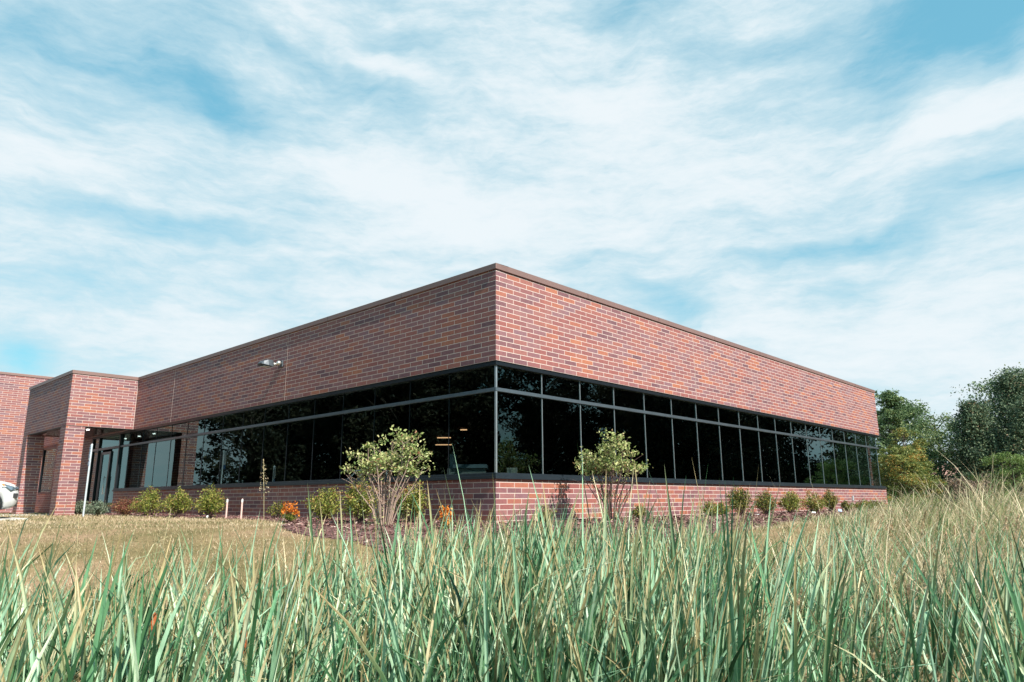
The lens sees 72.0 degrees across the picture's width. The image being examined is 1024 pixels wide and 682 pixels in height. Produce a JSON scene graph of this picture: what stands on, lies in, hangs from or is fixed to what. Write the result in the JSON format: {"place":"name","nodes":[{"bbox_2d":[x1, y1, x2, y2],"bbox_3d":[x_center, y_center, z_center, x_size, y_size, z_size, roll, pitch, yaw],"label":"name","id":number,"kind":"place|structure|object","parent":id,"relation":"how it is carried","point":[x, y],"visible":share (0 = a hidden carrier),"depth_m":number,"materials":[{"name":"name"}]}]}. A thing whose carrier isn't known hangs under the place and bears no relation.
{"place":"outdoors","nodes":[
{"label":"outdoors","id":0,"kind":"place"},
{"bbox_2d":[118,520,137,559],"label":"seeding grass","id":1,"kind":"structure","parent":0,"point":[131,540],"depth_m":4.16,"materials":[{"name":"plant"}]},
{"bbox_2d":[259,459,270,592],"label":"seeding grass","id":2,"kind":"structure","parent":0,"point":[263,472],"depth_m":4.42,"materials":[{"name":"plant"}]},
{"bbox_2d":[0,505,1023,665],"bbox_3d":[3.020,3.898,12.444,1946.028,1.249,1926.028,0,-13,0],"label":"ground","id":3,"kind":"structure","parent":0,"point":[139,549],"depth_m":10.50,"materials":[{"name":"beige plant"}]},
{"bbox_2d":[0,481,18,509],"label":"parked car","id":4,"kind":"object","parent":3,"relation":"on","point":[8,495],"visible":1,"depth_m":19.03,"materials":[{"name":"white paint"}]},
{"bbox_2d":[0,517,27,520],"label":"kerb","id":5,"kind":"structure","parent":3,"relation":"on","point":[7,518],"depth_m":18.45,"materials":[{"name":"concrete"}]},
{"bbox_2d":[1,513,90,515],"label":"walkway","id":6,"kind":"structure","parent":3,"relation":"on","point":[27,514],"depth_m":26.36,"materials":[{"name":"concrete"}]},
{"bbox_2d":[71,516,82,619],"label":"seeding grass","id":7,"kind":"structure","parent":3,"relation":"on","point":[78,548],"depth_m":4.15,"materials":[{"name":"plant"}]},
{"bbox_2d":[74,500,89,514],"bbox_3d":[-15.525,6.003,25.384,1.120,0.564,0.840,0,-13,0],"label":"juniper","id":8,"kind":"object","parent":3,"relation":"on","point":[77,508],"visible":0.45,"depth_m":25.28,"materials":[{"name":"green plant"}]},
{"bbox_2d":[82,444,92,515],"bbox_3d":[-13.738,4.576,22.758,0.078,2.480,0.300,9,-16,-37],"label":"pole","id":9,"kind":"object","parent":3,"relation":"on","point":[89,464],"visible":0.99,"depth_m":22.78,"materials":[{"name":"white metal"}]},
{"bbox_2d":[81,500,109,515],"bbox_3d":[-13.720,5.496,23.225,0.865,0.583,0.823,6,-14,-26],"label":"juniper","id":10,"kind":"object","parent":3,"relation":"on","point":[97,509],"visible":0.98,"depth_m":23.12,"materials":[{"name":"green plant"}]},
{"bbox_2d":[147,612,156,680],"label":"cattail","id":11,"kind":"object","parent":3,"relation":"on","point":[154,617],"visible":0.28,"depth_m":2.49,"materials":[{"name":"plant"}]},
{"bbox_2d":[152,509,170,598],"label":"seeding grass","id":12,"kind":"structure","parent":3,"relation":"on","point":[163,543],"depth_m":3.86,"materials":[{"name":"plant"}]},
{"bbox_2d":[171,540,209,675],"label":"seeding grass","id":13,"kind":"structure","parent":3,"relation":"on","point":[175,549],"depth_m":3.95,"materials":[{"name":"plant"}]},
{"bbox_2d":[193,483,226,517],"bbox_3d":[-8.191,4.362,19.210,0.876,0.970,0.961,0,-13,0],"label":"spirea shrub","id":14,"kind":"object","parent":3,"relation":"on","point":[209,500],"visible":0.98,"depth_m":19.13,"materials":[{"name":"green plant"}]},
{"bbox_2d":[206,589,224,666],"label":"seeding grass","id":15,"kind":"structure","parent":3,"relation":"on","point":[217,617],"depth_m":3.42,"materials":[{"name":"plant"}]},
{"bbox_2d":[240,614,246,660],"bbox_3d":[-0.932,1.576,2.331,0.024,1.268,0.024,12,-18,-44],"label":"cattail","id":16,"kind":"object","parent":3,"relation":"on","point":[245,645],"visible":0.29,"depth_m":2.44,"materials":[{"name":"plant"}]},
{"bbox_2d":[405,517,416,553],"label":"seeding grass","id":17,"kind":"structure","parent":3,"relation":"on","point":[413,532],"depth_m":4.68,"materials":[{"name":"plant"}]},
{"bbox_2d":[0,263,887,522],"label":"office building","id":18,"kind":"structure","parent":3,"relation":"on","point":[503,378],"depth_m":18.30,"materials":[{"name":"brick"}]},
{"bbox_2d":[37,446,56,493],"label":"window","id":19,"kind":"structure","parent":18,"relation":"in","point":[49,453],"depth_m":33.67,"materials":[{"name":"black glass"}]},
{"bbox_2d":[96,451,109,504],"bbox_3d":[-16.293,5.595,28.002,1.016,2.350,0.145,-12,-17,42],"label":"door","id":20,"kind":"structure","parent":18,"relation":"in","point":[104,466],"depth_m":28.14,"materials":[{"name":"grey glass"}]},
{"bbox_2d":[116,433,130,487],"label":"window","id":21,"kind":"structure","parent":18,"relation":"in","point":[121,478],"depth_m":26.94,"materials":[{"name":"grey glass"}]},
{"bbox_2d":[124,430,143,487],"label":"window","id":22,"kind":"structure","parent":18,"relation":"in","point":[134,454],"depth_m":26.21,"materials":[{"name":"black glass"}]},
{"bbox_2d":[137,428,156,487],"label":"window","id":23,"kind":"structure","parent":18,"relation":"in","point":[148,450],"depth_m":25.35,"materials":[{"name":"grey glass"}]},
{"bbox_2d":[151,425,171,486],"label":"window","id":24,"kind":"structure","parent":18,"relation":"in","point":[162,448],"depth_m":24.48,"materials":[{"name":"grey glass"}]},
{"bbox_2d":[166,422,187,485],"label":"window","id":25,"kind":"structure","parent":18,"relation":"in","point":[177,447],"depth_m":23.61,"materials":[{"name":"black glass"}]},
{"bbox_2d":[182,419,204,485],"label":"window","id":26,"kind":"structure","parent":18,"relation":"in","point":[194,445],"depth_m":22.75,"materials":[{"name":"black glass"}]},
{"bbox_2d":[199,416,223,484],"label":"window","id":27,"kind":"structure","parent":18,"relation":"in","point":[210,461],"depth_m":21.88,"materials":[{"name":"black glass"}]},
{"bbox_2d":[218,412,243,483],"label":"window","id":28,"kind":"structure","parent":18,"relation":"in","point":[231,440],"depth_m":21.02,"materials":[{"name":"black glass"}]},
{"bbox_2d":[238,408,264,482],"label":"window","id":29,"kind":"structure","parent":18,"relation":"in","point":[252,438],"depth_m":20.15,"materials":[{"name":"black glass"}]},
{"bbox_2d":[257,360,282,367],"bbox_3d":[-6.593,0.607,19.262,0.373,0.236,0.659,-12,-17,42],"label":"floodlight","id":30,"kind":"object","parent":18,"relation":"attached to","point":[268,363],"visible":1,"depth_m":19.10,"materials":[{"name":"silver metal"}]},
{"bbox_2d":[260,404,288,481],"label":"window","id":31,"kind":"structure","parent":18,"relation":"in","point":[275,435],"depth_m":19.27,"materials":[{"name":"black glass"}]},
{"bbox_2d":[284,399,314,480],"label":"window","id":32,"kind":"structure","parent":18,"relation":"in","point":[298,458],"depth_m":18.41,"materials":[{"name":"black glass"}]},
{"bbox_2d":[310,394,342,479],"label":"window","id":33,"kind":"structure","parent":18,"relation":"in","point":[327,431],"depth_m":17.55,"materials":[{"name":"black glass"}]},
{"bbox_2d":[339,388,374,478],"bbox_3d":[-3.661,2.176,16.698,1.300,2.130,0.024,-12,-17,42],"label":"window","id":34,"kind":"structure","parent":18,"relation":"in","point":[357,427],"depth_m":16.74,"materials":[{"name":"black glass"}]},
{"bbox_2d":[372,381,409,477],"bbox_3d":[-2.716,1.976,15.833,1.300,2.130,0.024,-12,-17,42],"label":"window","id":35,"kind":"structure","parent":18,"relation":"in","point":[398,416],"depth_m":15.90,"materials":[{"name":"black glass"}]},
{"bbox_2d":[408,374,448,475],"bbox_3d":[-1.772,1.776,14.968,1.300,2.130,0.024,-12,-17,42],"label":"window","id":36,"kind":"structure","parent":18,"relation":"in","point":[431,418],"depth_m":14.91,"materials":[{"name":"black glass"}]},
{"bbox_2d":[448,366,493,473],"bbox_3d":[-0.813,1.573,14.090,1.341,2.130,0.024,-12,-17,42],"label":"window","id":37,"kind":"structure","parent":18,"relation":"in","point":[471,417],"depth_m":14.07,"materials":[{"name":"black glass"}]},
{"bbox_2d":[497,366,542,473],"bbox_3d":[0.163,1.576,14.124,0.026,2.130,1.355,-12,-17,42],"label":"window","id":38,"kind":"structure","parent":18,"relation":"in","point":[519,417],"depth_m":14.10,"materials":[{"name":"glass"}]},
{"bbox_2d":[542,374,581,474],"bbox_3d":[1.068,1.784,15.065,0.026,2.130,1.304,-12,-17,42],"label":"window","id":39,"kind":"structure","parent":18,"relation":"in","point":[561,419],"depth_m":15.04,"materials":[{"name":"glass"}]},
{"bbox_2d":[580,381,616,476],"bbox_3d":[1.956,1.987,15.987,0.026,2.130,1.304,-12,-17,42],"label":"window","id":40,"kind":"structure","parent":18,"relation":"in","point":[593,418],"depth_m":15.98,"materials":[{"name":"glass"}]},
{"bbox_2d":[614,388,647,477],"bbox_3d":[2.844,2.191,16.909,0.026,2.130,1.304,-12,-17,42],"label":"window","id":41,"kind":"structure","parent":18,"relation":"in","point":[633,423],"depth_m":16.99,"materials":[{"name":"glass"}]},
{"bbox_2d":[644,394,675,478],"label":"window","id":42,"kind":"structure","parent":18,"relation":"in","point":[659,429],"depth_m":17.83,"materials":[{"name":"glass"}]},
{"bbox_2d":[671,399,700,479],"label":"window","id":43,"kind":"structure","parent":18,"relation":"in","point":[685,432],"depth_m":18.74,"materials":[{"name":"glass"}]},
{"bbox_2d":[696,403,722,479],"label":"window","id":44,"kind":"structure","parent":18,"relation":"in","point":[709,442],"depth_m":19.67,"materials":[{"name":"glass"}]},
{"bbox_2d":[718,408,743,480],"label":"window","id":45,"kind":"structure","parent":18,"relation":"in","point":[730,437],"depth_m":20.60,"materials":[{"name":"glass"}]},
{"bbox_2d":[739,412,762,481],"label":"window","id":46,"kind":"structure","parent":18,"relation":"in","point":[750,442],"depth_m":21.52,"materials":[{"name":"glass"}]},
{"bbox_2d":[757,415,779,481],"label":"window","id":47,"kind":"structure","parent":18,"relation":"in","point":[768,441],"depth_m":22.44,"materials":[{"name":"glass"}]},
{"bbox_2d":[775,418,795,482],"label":"window","id":48,"kind":"structure","parent":18,"relation":"in","point":[785,452],"depth_m":23.37,"materials":[{"name":"glass"}]},
{"bbox_2d":[791,421,810,482],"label":"window","id":49,"kind":"structure","parent":18,"relation":"in","point":[800,448],"depth_m":24.29,"materials":[{"name":"glass"}]},
{"bbox_2d":[805,424,824,483],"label":"window","id":50,"kind":"structure","parent":18,"relation":"in","point":[814,446],"depth_m":25.21,"materials":[{"name":"glass"}]},
{"bbox_2d":[819,427,837,483],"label":"window","id":51,"kind":"structure","parent":18,"relation":"in","point":[828,456],"depth_m":26.14,"materials":[{"name":"glass"}]},
{"bbox_2d":[832,429,849,484],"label":"window","id":52,"kind":"structure","parent":18,"relation":"in","point":[839,449],"depth_m":27.06,"materials":[{"name":"glass"}]},
{"bbox_2d":[844,431,860,484],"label":"window","id":53,"kind":"structure","parent":18,"relation":"in","point":[851,451],"depth_m":27.98,"materials":[{"name":"glass"}]},
{"bbox_2d":[855,433,870,485],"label":"window","id":54,"kind":"structure","parent":18,"relation":"in","point":[862,454],"depth_m":28.91,"materials":[{"name":"glass"}]},
{"bbox_2d":[865,435,880,485],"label":"window","id":55,"kind":"structure","parent":18,"relation":"in","point":[870,441],"depth_m":29.83,"materials":[{"name":"glass"}]},
{"bbox_2d":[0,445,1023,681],"bbox_3d":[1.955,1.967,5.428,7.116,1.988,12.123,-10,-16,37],"label":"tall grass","id":56,"kind":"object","parent":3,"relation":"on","point":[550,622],"visible":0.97,"depth_m":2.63,"materials":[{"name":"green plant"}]},
{"bbox_2d":[24,449,1023,681],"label":"meadow grass","id":57,"kind":"structure","parent":3,"relation":"on","point":[898,513],"depth_m":9.72,"materials":[{"name":"green plant"}]},
{"bbox_2d":[0,510,1021,681],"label":"grass seed heads","id":58,"kind":"object","parent":57,"relation":"on","point":[798,603],"depth_m":4.09,"materials":[{"name":"plant"}]},
{"bbox_2d":[104,507,950,557],"bbox_3d":[3.689,5.010,19.383,34.059,0.476,18.965,2,-13,-10],"label":"mulch bed","id":59,"kind":"object","parent":3,"relation":"on","point":[363,533],"visible":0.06,"depth_m":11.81,"materials":[{"name":"brown wood"}]},
{"bbox_2d":[108,496,137,515],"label":"barberry shrub","id":60,"kind":"object","parent":59,"relation":"on","point":[122,508],"visible":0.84,"depth_m":23.48,"materials":[{"name":"brown plant"}]},
{"bbox_2d":[126,485,167,515],"bbox_3d":[-11.409,5.034,22.145,1.088,0.986,1.195,-9,-16,35],"label":"spirea shrub","id":61,"kind":"object","parent":59,"relation":"on","point":[148,504],"visible":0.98,"depth_m":22.01,"materials":[{"name":"green plant"}]},
{"bbox_2d":[163,486,194,516],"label":"spirea shrub","id":62,"kind":"object","parent":59,"relation":"on","point":[177,505],"visible":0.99,"depth_m":20.47,"materials":[{"name":"green plant"}]},
{"bbox_2d":[225,499,227,517],"bbox_3d":[-7.565,4.502,18.678,0.039,0.645,0.027,0,-13,0],"label":"marker stake","id":63,"kind":"object","parent":59,"relation":"on","point":[226,508],"visible":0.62,"depth_m":18.69,"materials":[{"name":"white plastic"}]},
{"bbox_2d":[240,498,242,519],"bbox_3d":[-6.953,4.372,18.117,0.039,0.645,0.027,0,-13,0],"label":"marker stake","id":64,"kind":"object","parent":59,"relation":"on","point":[241,508],"visible":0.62,"depth_m":18.13,"materials":[{"name":"beige wood"}]},
{"bbox_2d":[266,500,284,517],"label":"shrub","id":65,"kind":"object","parent":59,"relation":"on","point":[275,511],"visible":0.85,"depth_m":17.24,"materials":[{"name":"green plant"}]},
{"bbox_2d":[279,501,299,521],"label":"orange flower","id":66,"kind":"object","parent":59,"relation":"on","point":[290,516],"visible":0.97,"depth_m":15.14,"materials":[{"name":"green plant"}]},
{"bbox_2d":[300,485,343,519],"bbox_3d":[-4.008,3.503,15.218,0.881,0.844,0.910,-11,-16,39],"label":"spirea shrub","id":67,"kind":"object","parent":59,"relation":"on","point":[329,507],"visible":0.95,"depth_m":15.12,"materials":[{"name":"green plant"}]},
{"bbox_2d":[341,476,382,521],"bbox_3d":[-3.028,3.206,14.209,0.808,0.966,0.884,0,-13,0],"label":"spirea shrub","id":68,"kind":"object","parent":59,"relation":"on","point":[353,494],"visible":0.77,"depth_m":14.04,"materials":[{"name":"green plant"}]},
{"bbox_2d":[339,425,435,525],"bbox_3d":[-2.289,2.473,12.773,1.783,1.863,1.110,0,-13,0],"label":"multi stem bush","id":69,"kind":"object","parent":59,"relation":"on","point":[374,464],"visible":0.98,"depth_m":12.71,"materials":[{"name":"green plant"}]},
{"bbox_2d":[392,480,430,522],"bbox_3d":[-1.937,3.101,13.539,0.813,0.866,0.713,-5,-13,18],"label":"spirea shrub","id":70,"kind":"object","parent":59,"relation":"on","point":[406,502],"visible":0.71,"depth_m":13.47,"materials":[{"name":"green plant"}]},
{"bbox_2d":[437,505,454,527],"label":"orange flower","id":71,"kind":"object","parent":59,"relation":"on","point":[446,511],"visible":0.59,"depth_m":11.89,"materials":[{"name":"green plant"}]},
{"bbox_2d":[534,505,556,522],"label":"shrub","id":72,"kind":"object","parent":59,"relation":"on","point":[543,514],"visible":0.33,"depth_m":12.91,"materials":[{"name":"green plant"}]},
{"bbox_2d":[570,428,652,521],"bbox_3d":[1.944,2.645,13.780,1.631,1.906,1.087,-5,-13,18],"label":"multi stem bush","id":73,"kind":"object","parent":59,"relation":"on","point":[598,465],"visible":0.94,"depth_m":13.78,"materials":[{"name":"green plant"}]},
{"bbox_2d":[628,504,648,517],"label":"shrub","id":74,"kind":"object","parent":59,"relation":"on","point":[636,513],"visible":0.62,"depth_m":15.22,"materials":[{"name":"green plant"}]},
{"bbox_2d":[700,499,723,515],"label":"shrub","id":75,"kind":"object","parent":59,"relation":"on","point":[708,503],"visible":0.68,"depth_m":17.10,"materials":[{"name":"green plant"}]},
{"bbox_2d":[715,499,731,514],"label":"shrub","id":76,"kind":"object","parent":59,"relation":"on","point":[724,509],"visible":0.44,"depth_m":17.63,"materials":[{"name":"green plant"}]},
{"bbox_2d":[724,486,759,514],"bbox_3d":[5.818,4.113,18.145,0.930,0.846,0.795,3,-13,-13],"label":"round shrub","id":77,"kind":"object","parent":59,"relation":"on","point":[740,497],"visible":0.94,"depth_m":18.02,"materials":[{"name":"green plant"}]},
{"bbox_2d":[750,489,778,513],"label":"round shrub","id":78,"kind":"object","parent":59,"relation":"on","point":[765,503],"visible":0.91,"depth_m":19.07,"materials":[{"name":"green plant"}]},
{"bbox_2d":[776,490,804,512],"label":"round shrub","id":79,"kind":"object","parent":59,"relation":"on","point":[789,503],"visible":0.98,"depth_m":20.32,"materials":[{"name":"green plant"}]},
{"bbox_2d":[801,488,828,511],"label":"round shrub","id":80,"kind":"object","parent":59,"relation":"on","point":[813,503],"visible":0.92,"depth_m":21.46,"materials":[{"name":"green plant"}]},
{"bbox_2d":[819,488,839,510],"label":"round shrub","id":81,"kind":"object","parent":59,"relation":"on","point":[831,499],"visible":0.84,"depth_m":22.51,"materials":[{"name":"green plant"}]},
{"bbox_2d":[840,500,854,509],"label":"shrub","id":82,"kind":"object","parent":59,"relation":"on","point":[843,503],"visible":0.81,"depth_m":23.93,"materials":[{"name":"green plant"}]},
{"bbox_2d":[853,499,873,509],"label":"hedge","id":83,"kind":"object","parent":59,"relation":"on","point":[856,506],"visible":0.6,"depth_m":25.08,"materials":[{"name":"green plant"}]},
{"bbox_2d":[868,499,886,508],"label":"hedge","id":84,"kind":"object","parent":59,"relation":"on","point":[875,503],"visible":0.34,"depth_m":26.06,"materials":[{"name":"green plant"}]},
{"bbox_2d":[895,496,933,506],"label":"hedge","id":85,"kind":"object","parent":59,"relation":"on","point":[912,500],"visible":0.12,"depth_m":31.09,"materials":[{"name":"green plant"}]},
{"bbox_2d":[869,560,901,655],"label":"seeding grass","id":86,"kind":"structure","parent":3,"relation":"on","point":[881,589],"depth_m":4.03,"materials":[{"name":"plant"}]},
{"bbox_2d":[877,445,936,505],"bbox_3d":[20.329,7.119,36.362,3.363,3.437,3.827,0,-13,0],"label":"yellowing tree","id":87,"kind":"object","parent":3,"relation":"on","point":[903,455],"visible":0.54,"depth_m":35.97,"materials":[{"name":"green plant"}]},
{"bbox_2d":[885,427,931,479],"bbox_3d":[21.143,6.777,37.292,2.194,4.509,2.262,0,-13,0],"label":"yellowing tree","id":88,"kind":"object","parent":3,"relation":"on","point":[904,438],"visible":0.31,"depth_m":37.62,"materials":[{"name":"green plant"}]},
{"bbox_2d":[875,388,945,497],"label":"maple tree","id":89,"kind":"object","parent":3,"relation":"on","point":[890,412],"visible":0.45,"depth_m":42.11,"materials":[{"name":"green plant"}]},
{"bbox_2d":[887,471,946,506],"bbox_3d":[19.496,7.459,34.818,3.160,2.103,2.978,0,-13,0],"label":"yellowing tree","id":90,"kind":"object","parent":3,"relation":"on","point":[911,478],"visible":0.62,"depth_m":34.32,"materials":[{"name":"green plant"}]},
{"bbox_2d":[875,399,971,502],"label":"maple tree","id":91,"kind":"object","parent":3,"relation":"on","point":[927,438],"visible":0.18,"depth_m":43.07,"materials":[{"name":"green plant"}]},
{"bbox_2d":[883,402,975,503],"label":"maple tree","id":92,"kind":"object","parent":3,"relation":"on","point":[947,423],"visible":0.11,"depth_m":44.49,"materials":[{"name":"green plant"}]},
{"bbox_2d":[926,463,960,504],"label":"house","id":93,"kind":"structure","parent":3,"relation":"on","point":[947,477],"depth_m":50.68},
{"bbox_2d":[932,476,995,506],"bbox_3d":[22.100,7.413,33.987,2.776,1.799,2.944,0,-13,0],"label":"dead brush","id":94,"kind":"object","parent":3,"relation":"on","point":[956,486],"visible":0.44,"depth_m":34.19,"materials":[{"name":"brown plant"}]},
{"bbox_2d":[927,395,1022,503],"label":"pine tree","id":95,"kind":"object","parent":3,"relation":"on","point":[977,425],"visible":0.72,"depth_m":39.40,"materials":[{"name":"green plant"}]},
{"bbox_2d":[942,362,1023,479],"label":"maple tree","id":96,"kind":"object","parent":3,"relation":"on","point":[981,387],"visible":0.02,"depth_m":45.14,"materials":[{"name":"green plant"}]},
{"bbox_2d":[953,366,1023,483],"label":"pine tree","id":97,"kind":"object","parent":3,"relation":"on","point":[1010,387],"visible":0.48,"depth_m":41.48,"materials":[{"name":"green plant"}]},
{"bbox_2d":[968,473,1013,505],"bbox_3d":[24.039,7.584,35.244,3.497,2.002,2.670,0,-13,0],"label":"dead brush","id":98,"kind":"object","parent":3,"relation":"on","point":[981,474],"visible":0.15,"depth_m":35.01,"materials":[{"name":"brown plant"}]},
{"bbox_2d":[967,451,1023,507],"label":"willow tree","id":99,"kind":"object","parent":3,"relation":"on","point":[1013,468],"visible":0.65,"depth_m":31.92,"materials":[{"name":"green plant"}]},
{"bbox_2d":[989,395,1023,493],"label":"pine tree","id":100,"kind":"object","parent":3,"relation":"on","point":[1017,426],"visible":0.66,"depth_m":37.92,"materials":[{"name":"green plant"}]},
{"bbox_2d":[0,0,1023,462],"label":"sky","id":101,"kind":"structure","parent":0,"point":[835,188],"materials":[{"name":"blue"}]}
]}

